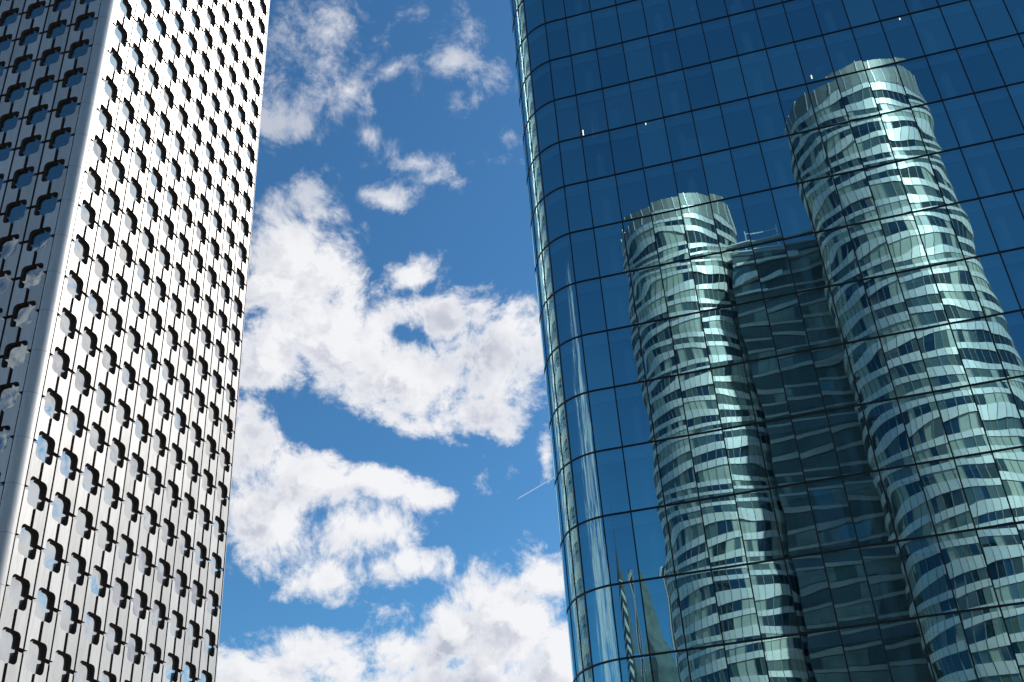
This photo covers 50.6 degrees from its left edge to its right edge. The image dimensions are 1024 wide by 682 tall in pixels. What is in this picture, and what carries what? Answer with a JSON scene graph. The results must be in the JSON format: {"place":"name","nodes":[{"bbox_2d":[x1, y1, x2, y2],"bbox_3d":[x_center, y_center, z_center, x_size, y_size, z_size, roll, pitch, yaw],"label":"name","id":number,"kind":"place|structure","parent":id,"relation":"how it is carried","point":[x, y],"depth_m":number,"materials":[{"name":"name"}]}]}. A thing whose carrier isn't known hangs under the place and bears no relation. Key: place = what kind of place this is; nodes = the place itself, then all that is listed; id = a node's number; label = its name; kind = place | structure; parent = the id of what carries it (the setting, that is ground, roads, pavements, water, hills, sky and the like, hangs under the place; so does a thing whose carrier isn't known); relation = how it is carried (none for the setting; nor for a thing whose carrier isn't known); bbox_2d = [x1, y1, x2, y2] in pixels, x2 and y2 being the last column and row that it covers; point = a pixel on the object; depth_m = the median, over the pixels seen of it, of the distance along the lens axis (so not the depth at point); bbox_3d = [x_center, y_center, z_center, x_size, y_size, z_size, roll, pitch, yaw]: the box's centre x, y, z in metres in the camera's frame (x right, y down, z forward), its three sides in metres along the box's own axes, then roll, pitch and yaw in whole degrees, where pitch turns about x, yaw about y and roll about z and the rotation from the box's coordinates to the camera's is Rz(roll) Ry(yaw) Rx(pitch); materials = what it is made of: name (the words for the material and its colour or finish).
{"place":"outdoors","nodes":[
{"label":"outdoors","id":0,"kind":"place"},
{"bbox_2d":[0,0,269,681],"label":"metal clad tower","id":1,"kind":"structure","parent":0,"point":[129,135],"depth_m":91.29,"materials":[{"name":"metal"}]},
{"bbox_2d":[0,628,16,663],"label":"window","id":2,"kind":"structure","parent":1,"relation":"in","point":[8,639],"depth_m":69.22,"materials":[{"name":"white glass"}]},
{"bbox_2d":[0,236,19,259],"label":"window","id":3,"kind":"structure","parent":1,"relation":"in","point":[8,247],"depth_m":85.06,"materials":[{"name":"blue glass"}]},
{"bbox_2d":[0,384,21,412],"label":"window","id":4,"kind":"structure","parent":1,"relation":"in","point":[8,394],"depth_m":77.10,"materials":[{"name":"blue glass"}]},
{"bbox_2d":[5,575,25,609],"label":"window","id":5,"kind":"structure","parent":1,"relation":"in","point":[16,597],"depth_m":71.03,"materials":[{"name":"white glass"}]},
{"bbox_2d":[5,202,27,224],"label":"window","id":6,"kind":"structure","parent":1,"relation":"in","point":[16,212],"depth_m":86.89,"materials":[{"name":"blue glass"}]},
{"bbox_2d":[4,342,29,369],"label":"window","id":7,"kind":"structure","parent":1,"relation":"in","point":[16,354],"depth_m":78.95,"materials":[{"name":"grey glass"}]},
{"bbox_2d":[13,169,34,189],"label":"window","id":8,"kind":"structure","parent":1,"relation":"in","point":[24,178],"depth_m":88.77,"materials":[{"name":"blue glass"}]},
{"bbox_2d":[15,525,34,558],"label":"window","id":9,"kind":"structure","parent":1,"relation":"in","point":[26,538],"depth_m":72.88,"materials":[{"name":"white glass"}]},
{"bbox_2d":[13,303,36,328],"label":"window","id":10,"kind":"structure","parent":1,"relation":"in","point":[24,314],"depth_m":80.83,"materials":[{"name":"blue glass"}]},
{"bbox_2d":[22,640,42,674],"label":"window","id":11,"kind":"structure","parent":1,"relation":"in","point":[34,660],"depth_m":71.49,"materials":[{"name":"white glass"}]},
{"bbox_2d":[24,478,42,509],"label":"window","id":12,"kind":"structure","parent":1,"relation":"in","point":[35,489],"depth_m":74.73,"materials":[{"name":"white glass"}]},
{"bbox_2d":[21,265,45,289],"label":"window","id":13,"kind":"structure","parent":1,"relation":"in","point":[32,276],"depth_m":82.68,"materials":[{"name":"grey glass"}]},
{"bbox_2d":[29,229,51,252],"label":"window","id":14,"kind":"structure","parent":1,"relation":"in","point":[40,239],"depth_m":84.52,"materials":[{"name":"blue glass"}]},
{"bbox_2d":[32,589,50,621],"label":"window","id":15,"kind":"structure","parent":1,"relation":"in","point":[43,601],"depth_m":73.34,"materials":[{"name":"blue glass"}]},
{"bbox_2d":[33,432,50,463],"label":"window","id":16,"kind":"structure","parent":1,"relation":"in","point":[43,448],"depth_m":76.60,"materials":[{"name":"blue glass"}]},
{"bbox_2d":[36,194,58,217],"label":"window","id":17,"kind":"structure","parent":1,"relation":"in","point":[46,204],"depth_m":86.38,"materials":[{"name":"blue glass"}]},
{"bbox_2d":[0,0,95,53],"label":"window glass","id":18,"kind":"structure","parent":1,"relation":"in","point":[35,11],"depth_m":99.82,"materials":[{"name":"glass"}]},
{"bbox_2d":[40,540,59,572],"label":"window","id":19,"kind":"structure","parent":1,"relation":"in","point":[52,550],"depth_m":75.23,"materials":[{"name":"white glass"}]},
{"bbox_2d":[41,389,58,419],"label":"window","id":20,"kind":"structure","parent":1,"relation":"in","point":[51,404],"depth_m":78.44,"materials":[{"name":"white glass"}]},
{"bbox_2d":[44,161,65,183],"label":"window","id":21,"kind":"structure","parent":1,"relation":"in","point":[53,171],"depth_m":88.25,"materials":[{"name":"blue glass"}]},
{"bbox_2d":[49,348,65,377],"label":"window","id":22,"kind":"structure","parent":1,"relation":"in","point":[59,360],"depth_m":80.31,"materials":[{"name":"white glass"}]},
{"bbox_2d":[48,651,67,681],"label":"window","id":23,"kind":"structure","parent":1,"relation":"in","point":[59,672],"depth_m":73.84,"materials":[{"name":"white glass"}]},
{"bbox_2d":[49,493,66,524],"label":"window","id":24,"kind":"structure","parent":1,"relation":"in","point":[59,504],"depth_m":77.07,"materials":[{"name":"white glass"}]},
{"bbox_2d":[57,449,73,479],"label":"window","id":25,"kind":"structure","parent":1,"relation":"in","point":[67,460],"depth_m":78.91,"materials":[{"name":"blue glass"}]},
{"bbox_2d":[58,309,72,338],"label":"window","id":26,"kind":"structure","parent":1,"relation":"in","point":[66,321],"depth_m":82.18,"materials":[{"name":"white glass"}]},
{"bbox_2d":[57,601,74,633],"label":"window","id":27,"kind":"structure","parent":1,"relation":"in","point":[67,614],"depth_m":75.67,"materials":[{"name":"white glass"}]},
{"bbox_2d":[64,407,80,436],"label":"window","id":28,"kind":"structure","parent":1,"relation":"in","point":[74,418],"depth_m":80.79,"materials":[{"name":"white glass"}]},
{"bbox_2d":[65,554,82,584],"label":"window","id":29,"kind":"structure","parent":1,"relation":"in","point":[75,565],"depth_m":77.54,"materials":[{"name":"white glass"}]},
{"bbox_2d":[71,367,87,395],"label":"window","id":30,"kind":"structure","parent":1,"relation":"in","point":[81,378],"depth_m":82.66,"materials":[{"name":"white glass"}]},
{"bbox_2d":[72,508,88,538],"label":"window","id":31,"kind":"structure","parent":1,"relation":"in","point":[82,519],"depth_m":79.40,"materials":[{"name":"white glass"}]},
{"bbox_2d":[79,465,95,494],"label":"window","id":32,"kind":"structure","parent":1,"relation":"in","point":[89,475],"depth_m":81.26,"materials":[{"name":"white glass"}]},
{"bbox_2d":[80,613,97,643],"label":"window","id":33,"kind":"structure","parent":1,"relation":"in","point":[90,631],"depth_m":78.00,"materials":[{"name":"white glass"}]},
{"bbox_2d":[86,424,101,451],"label":"window","id":34,"kind":"structure","parent":1,"relation":"in","point":[95,438],"depth_m":83.11,"materials":[{"name":"white glass"}]},
{"bbox_2d":[87,566,103,596],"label":"window","id":35,"kind":"structure","parent":1,"relation":"in","point":[97,585],"depth_m":79.86,"materials":[{"name":"blue glass"}]},
{"bbox_2d":[94,522,110,551],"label":"window","id":36,"kind":"structure","parent":1,"relation":"in","point":[103,541],"depth_m":81.72,"materials":[{"name":"white glass"}]},
{"bbox_2d":[103,624,118,654],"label":"window","id":37,"kind":"structure","parent":1,"relation":"in","point":[112,636],"depth_m":80.33,"materials":[{"name":"white glass"}]},
{"bbox_2d":[109,579,124,607],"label":"window","id":38,"kind":"structure","parent":1,"relation":"in","point":[118,590],"depth_m":82.19,"materials":[{"name":"white glass"}]},
{"bbox_2d":[124,635,138,663],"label":"window","id":39,"kind":"structure","parent":1,"relation":"in","point":[133,644],"depth_m":82.66,"materials":[{"name":"white glass"}]},
{"bbox_2d":[1,0,264,647],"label":"window frames","id":40,"kind":"structure","parent":1,"relation":"in","point":[229,0],"depth_m":103.02,"materials":[{"name":"black metal"}]},
{"bbox_2d":[98,0,264,655],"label":"window glass","id":41,"kind":"structure","parent":1,"relation":"in","point":[124,253],"depth_m":102.05,"materials":[{"name":"grey glass"}]},
{"bbox_2d":[214,0,572,681],"label":"sky","id":42,"kind":"structure","parent":0,"point":[393,515],"materials":[{"name":"blue"}]},
{"bbox_2d":[510,0,1023,681],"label":"glass tower","id":43,"kind":"structure","parent":0,"point":[778,254],"depth_m":64.48,"materials":[{"name":"glass"}]},
{"bbox_2d":[585,586,617,664],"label":"window pane","id":44,"kind":"structure","parent":43,"relation":"in","point":[603,643],"depth_m":57.88,"materials":[{"name":"glass"}]},
{"bbox_2d":[593,660,620,681],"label":"window pane","id":45,"kind":"structure","parent":43,"relation":"in","point":[610,671],"depth_m":56.51,"materials":[{"name":"glass"}]},
{"bbox_2d":[596,448,629,514],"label":"window pane","id":46,"kind":"structure","parent":43,"relation":"in","point":[610,463],"depth_m":61.58,"materials":[{"name":"glass"}]},
{"bbox_2d":[623,442,663,509],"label":"window pane","id":47,"kind":"structure","parent":43,"relation":"in","point":[641,463],"depth_m":61.25,"materials":[{"name":"glass"}]},
{"bbox_2d":[631,266,667,322],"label":"window pane","id":48,"kind":"structure","parent":43,"relation":"in","point":[650,304],"depth_m":67.24,"materials":[{"name":"glass"}]},
{"bbox_2d":[632,507,673,578],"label":"window pane","id":49,"kind":"structure","parent":43,"relation":"in","point":[652,541],"depth_m":59.13,"materials":[{"name":"glass"}]},
{"bbox_2d":[638,319,676,379],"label":"window pane","id":50,"kind":"structure","parent":43,"relation":"in","point":[656,340],"depth_m":65.12,"materials":[{"name":"glass"}]},
{"bbox_2d":[641,576,685,653],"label":"window pane","id":51,"kind":"structure","parent":43,"relation":"in","point":[660,597],"depth_m":57.01,"materials":[{"name":"glass"}]},
{"bbox_2d":[647,376,687,439],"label":"window pane","id":52,"kind":"structure","parent":43,"relation":"in","point":[668,417],"depth_m":62.99,"materials":[{"name":"glass"}]},
{"bbox_2d":[651,651,689,681],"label":"window pane","id":53,"kind":"structure","parent":43,"relation":"in","point":[669,667],"depth_m":55.55,"materials":[{"name":"glass"}]},
{"bbox_2d":[656,436,697,504],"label":"window pane","id":54,"kind":"structure","parent":43,"relation":"in","point":[674,455],"depth_m":60.88,"materials":[{"name":"glass"}]},
{"bbox_2d":[661,260,698,316],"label":"window pane","id":55,"kind":"structure","parent":43,"relation":"in","point":[680,292],"depth_m":66.86,"materials":[{"name":"glass"}]},
{"bbox_2d":[666,501,709,573],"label":"window pane","id":56,"kind":"structure","parent":43,"relation":"in","point":[687,536],"depth_m":58.76,"materials":[{"name":"glass"}]},
{"bbox_2d":[670,313,709,373],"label":"window pane","id":57,"kind":"structure","parent":43,"relation":"in","point":[687,331],"depth_m":64.76,"materials":[{"name":"glass"}]},
{"bbox_2d":[676,571,722,647],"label":"window pane","id":58,"kind":"structure","parent":43,"relation":"in","point":[700,618],"depth_m":56.63,"materials":[{"name":"glass"}]},
{"bbox_2d":[679,370,720,433],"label":"window pane","id":59,"kind":"structure","parent":43,"relation":"in","point":[699,399],"depth_m":62.63,"materials":[{"name":"glass"}]},
{"bbox_2d":[687,646,728,681],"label":"window pane","id":60,"kind":"structure","parent":43,"relation":"in","point":[706,664],"depth_m":55.12,"materials":[{"name":"glass"}]},
{"bbox_2d":[691,253,730,310],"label":"window pane","id":61,"kind":"structure","parent":43,"relation":"in","point":[709,275],"depth_m":66.50,"materials":[{"name":"glass"}]},
{"bbox_2d":[700,495,745,567],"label":"window pane","id":62,"kind":"structure","parent":43,"relation":"in","point":[720,517],"depth_m":58.39,"materials":[{"name":"glass"}]},
{"bbox_2d":[712,364,754,427],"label":"window pane","id":63,"kind":"structure","parent":43,"relation":"in","point":[730,382],"depth_m":62.26,"materials":[{"name":"glass"}]},
{"bbox_2d":[722,247,762,303],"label":"window pane","id":64,"kind":"structure","parent":43,"relation":"in","point":[740,266],"depth_m":66.13,"materials":[{"name":"glass"}]},
{"bbox_2d":[733,300,775,360],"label":"window pane","id":65,"kind":"structure","parent":43,"relation":"in","point":[752,323],"depth_m":64.01,"materials":[{"name":"glass"}]},
{"bbox_2d":[745,357,789,421],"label":"window pane","id":66,"kind":"structure","parent":43,"relation":"in","point":[769,401],"depth_m":61.89,"materials":[{"name":"glass"}]},
{"bbox_2d":[753,240,795,297],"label":"window pane","id":67,"kind":"structure","parent":43,"relation":"in","point":[773,267],"depth_m":65.76,"materials":[{"name":"glass"}]},
{"bbox_2d":[757,418,804,486],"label":"window pane","id":68,"kind":"structure","parent":43,"relation":"in","point":[779,447],"depth_m":59.77,"materials":[{"name":"glass"}]},
{"bbox_2d":[763,635,808,681],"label":"window pane","id":69,"kind":"structure","parent":43,"relation":"in","point":[785,661],"depth_m":54.24,"materials":[{"name":"glass"}]},
{"bbox_2d":[765,294,809,354],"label":"window pane","id":70,"kind":"structure","parent":43,"relation":"in","point":[785,318],"depth_m":63.63,"materials":[{"name":"glass"}]},
{"bbox_2d":[771,484,820,556],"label":"window pane","id":71,"kind":"structure","parent":43,"relation":"in","point":[797,530],"depth_m":57.65,"materials":[{"name":"glass"}]},
{"bbox_2d":[792,412,840,480],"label":"window pane","id":72,"kind":"structure","parent":43,"relation":"in","point":[812,432],"depth_m":59.39,"materials":[{"name":"glass"}]},
{"bbox_2d":[797,287,843,348],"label":"window pane","id":73,"kind":"structure","parent":43,"relation":"in","point":[817,306],"depth_m":63.27,"materials":[{"name":"glass"}]},
{"bbox_2d":[803,177,845,231],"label":"window pane","id":74,"kind":"structure","parent":43,"relation":"in","point":[824,205],"depth_m":67.14,"materials":[{"name":"glass"}]},
{"bbox_2d":[801,630,849,681],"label":"window pane","id":75,"kind":"structure","parent":43,"relation":"in","point":[825,659],"depth_m":53.80,"materials":[{"name":"glass"}]},
{"bbox_2d":[811,344,859,409],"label":"window pane","id":76,"kind":"structure","parent":43,"relation":"in","point":[832,365],"depth_m":61.14,"materials":[{"name":"glass"}]},
{"bbox_2d":[816,227,861,284],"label":"window pane","id":77,"kind":"structure","parent":43,"relation":"in","point":[839,259],"depth_m":65.01,"materials":[{"name":"glass"}]},
{"bbox_2d":[823,548,876,626],"bbox_3d":[17.181,12.540,55.188,1.922,4.000,0.006,-11,-33,11],"label":"window pane","id":78,"kind":"structure","parent":43,"relation":"in","point":[851,596],"depth_m":55.16,"materials":[{"name":"glass"}]},
{"bbox_2d":[827,406,876,474],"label":"window pane","id":79,"kind":"structure","parent":43,"relation":"in","point":[853,447],"depth_m":59.03,"materials":[{"name":"glass"}]},
{"bbox_2d":[834,170,877,224],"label":"window pane","id":80,"kind":"structure","parent":43,"relation":"in","point":[853,189],"depth_m":66.76,"materials":[{"name":"glass"}]},
{"bbox_2d":[840,624,891,681],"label":"window pane","id":81,"kind":"structure","parent":43,"relation":"in","point":[863,646],"depth_m":53.36,"materials":[{"name":"glass"}]},
{"bbox_2d":[843,472,895,545],"bbox_3d":[18.774,8.784,56.936,1.922,4.000,0.005,-11,-33,11],"label":"window pane","id":82,"kind":"structure","parent":43,"relation":"in","point":[865,493],"depth_m":56.91,"materials":[{"name":"glass"}]},
{"bbox_2d":[846,338,895,402],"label":"window pane","id":83,"kind":"structure","parent":43,"relation":"in","point":[868,363],"depth_m":60.77,"materials":[{"name":"glass"}]},
{"bbox_2d":[860,542,916,621],"bbox_3d":[19.031,12.168,54.819,1.922,4.000,0.006,-11,-33,11],"label":"window pane","id":84,"kind":"structure","parent":43,"relation":"in","point":[891,594],"depth_m":54.80,"materials":[{"name":"glass"}]},
{"bbox_2d":[881,213,928,271],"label":"window pane","id":85,"kind":"structure","parent":43,"relation":"in","point":[905,245],"depth_m":64.28,"materials":[{"name":"glass"}]},
{"bbox_2d":[880,331,931,396],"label":"window pane","id":86,"kind":"structure","parent":43,"relation":"in","point":[906,366],"depth_m":60.40,"materials":[{"name":"glass"}]},
{"bbox_2d":[879,619,933,681],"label":"window pane","id":87,"kind":"structure","parent":43,"relation":"in","point":[905,649],"depth_m":52.93,"materials":[{"name":"glass"}]},
{"bbox_2d":[880,465,934,539],"bbox_3d":[20.623,8.413,56.566,1.922,4.000,0.006,-11,-33,11],"label":"window pane","id":88,"kind":"structure","parent":43,"relation":"in","point":[906,500],"depth_m":56.54,"materials":[{"name":"glass"}]},
{"bbox_2d":[897,156,944,210],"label":"window pane","id":89,"kind":"structure","parent":43,"relation":"in","point":[922,189],"depth_m":66.03,"materials":[{"name":"glass"}]},
{"bbox_2d":[898,393,951,462],"bbox_3d":[22.215,4.657,58.314,1.922,4.000,0.006,-11,-33,11],"label":"window pane","id":90,"kind":"structure","parent":43,"relation":"in","point":[923,423],"depth_m":58.29,"materials":[{"name":"glass"}]},
{"bbox_2d":[915,325,967,390],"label":"window pane","id":91,"kind":"structure","parent":43,"relation":"in","point":[942,361],"depth_m":60.04,"materials":[{"name":"glass"}]},
{"bbox_2d":[919,613,977,681],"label":"window pane","id":92,"kind":"structure","parent":43,"relation":"in","point":[950,658],"depth_m":52.48,"materials":[{"name":"glass"}]},
{"bbox_2d":[929,149,977,203],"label":"window pane","id":93,"kind":"structure","parent":43,"relation":"in","point":[953,177],"depth_m":65.66,"materials":[{"name":"glass"}]},
{"bbox_2d":[931,260,983,321],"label":"window pane","id":94,"kind":"structure","parent":43,"relation":"in","point":[960,300],"depth_m":61.79,"materials":[{"name":"glass"}]},
{"bbox_2d":[934,386,990,456],"bbox_3d":[24.065,4.286,57.946,1.922,4.000,0.005,-11,-33,11],"label":"window pane","id":95,"kind":"structure","parent":43,"relation":"in","point":[966,435],"depth_m":57.92,"materials":[{"name":"glass"}]},
{"bbox_2d":[943,94,991,146],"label":"window pane","id":96,"kind":"structure","parent":43,"relation":"in","point":[964,113],"depth_m":67.42,"materials":[{"name":"glass"}]},
{"bbox_2d":[938,530,997,609],"bbox_3d":[22.729,11.425,54.080,1.922,4.000,0.008,-11,-33,11],"label":"window pane","id":97,"kind":"structure","parent":43,"relation":"in","point":[969,577],"depth_m":54.05,"materials":[{"name":"glass"}]},
{"bbox_2d":[947,199,997,257],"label":"window pane","id":98,"kind":"structure","parent":43,"relation":"in","point":[969,221],"depth_m":63.53,"materials":[{"name":"glass"}]},
{"bbox_2d":[955,453,1013,527],"bbox_3d":[24.321,7.670,55.828,1.922,4.000,0.006,-11,-33,11],"label":"window pane","id":99,"kind":"structure","parent":43,"relation":"in","point":[984,491],"depth_m":55.80,"materials":[{"name":"glass"}]},
{"bbox_2d":[961,142,1011,196],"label":"window pane","id":100,"kind":"structure","parent":43,"relation":"in","point":[985,167],"depth_m":65.28,"materials":[{"name":"glass"}]},
{"bbox_2d":[960,607,1021,681],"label":"window pane","id":101,"kind":"structure","parent":43,"relation":"in","point":[994,660],"depth_m":52.04,"materials":[{"name":"glass"}]},
{"bbox_2d":[966,253,1019,315],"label":"window pane","id":102,"kind":"structure","parent":43,"relation":"in","point":[991,281],"depth_m":61.43,"materials":[{"name":"glass"}]},
{"bbox_2d":[971,380,1023,449],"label":"window pane","id":103,"kind":"structure","parent":43,"relation":"in","point":[1000,417],"depth_m":57.57,"materials":[{"name":"glass"}]},
{"bbox_2d":[980,192,1023,250],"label":"window pane","id":104,"kind":"structure","parent":43,"relation":"in","point":[1006,221],"depth_m":63.24,"materials":[{"name":"glass"}]},
{"bbox_2d":[993,447,1023,521],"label":"window pane","id":105,"kind":"structure","parent":43,"relation":"in","point":[1010,463],"depth_m":55.80,"materials":[{"name":"glass"}]},
{"bbox_2d":[1001,604,1023,679],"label":"window pane","id":106,"kind":"structure","parent":43,"relation":"in","point":[1013,615],"depth_m":52.15,"materials":[{"name":"glass"}]},
{"bbox_2d":[1001,248,1023,308],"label":"window pane","id":107,"kind":"structure","parent":43,"relation":"in","point":[1013,260],"depth_m":61.50,"materials":[{"name":"glass"}]},
{"bbox_2d":[1007,83,1023,125],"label":"window pane","id":108,"kind":"structure","parent":43,"relation":"in","point":[1016,91],"depth_m":67.29,"materials":[{"name":"glass"}]},
{"bbox_2d":[1008,377,1023,422],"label":"window pane","id":109,"kind":"structure","parent":43,"relation":"in","point":[1017,384],"depth_m":57.93,"materials":[{"name":"glass"}]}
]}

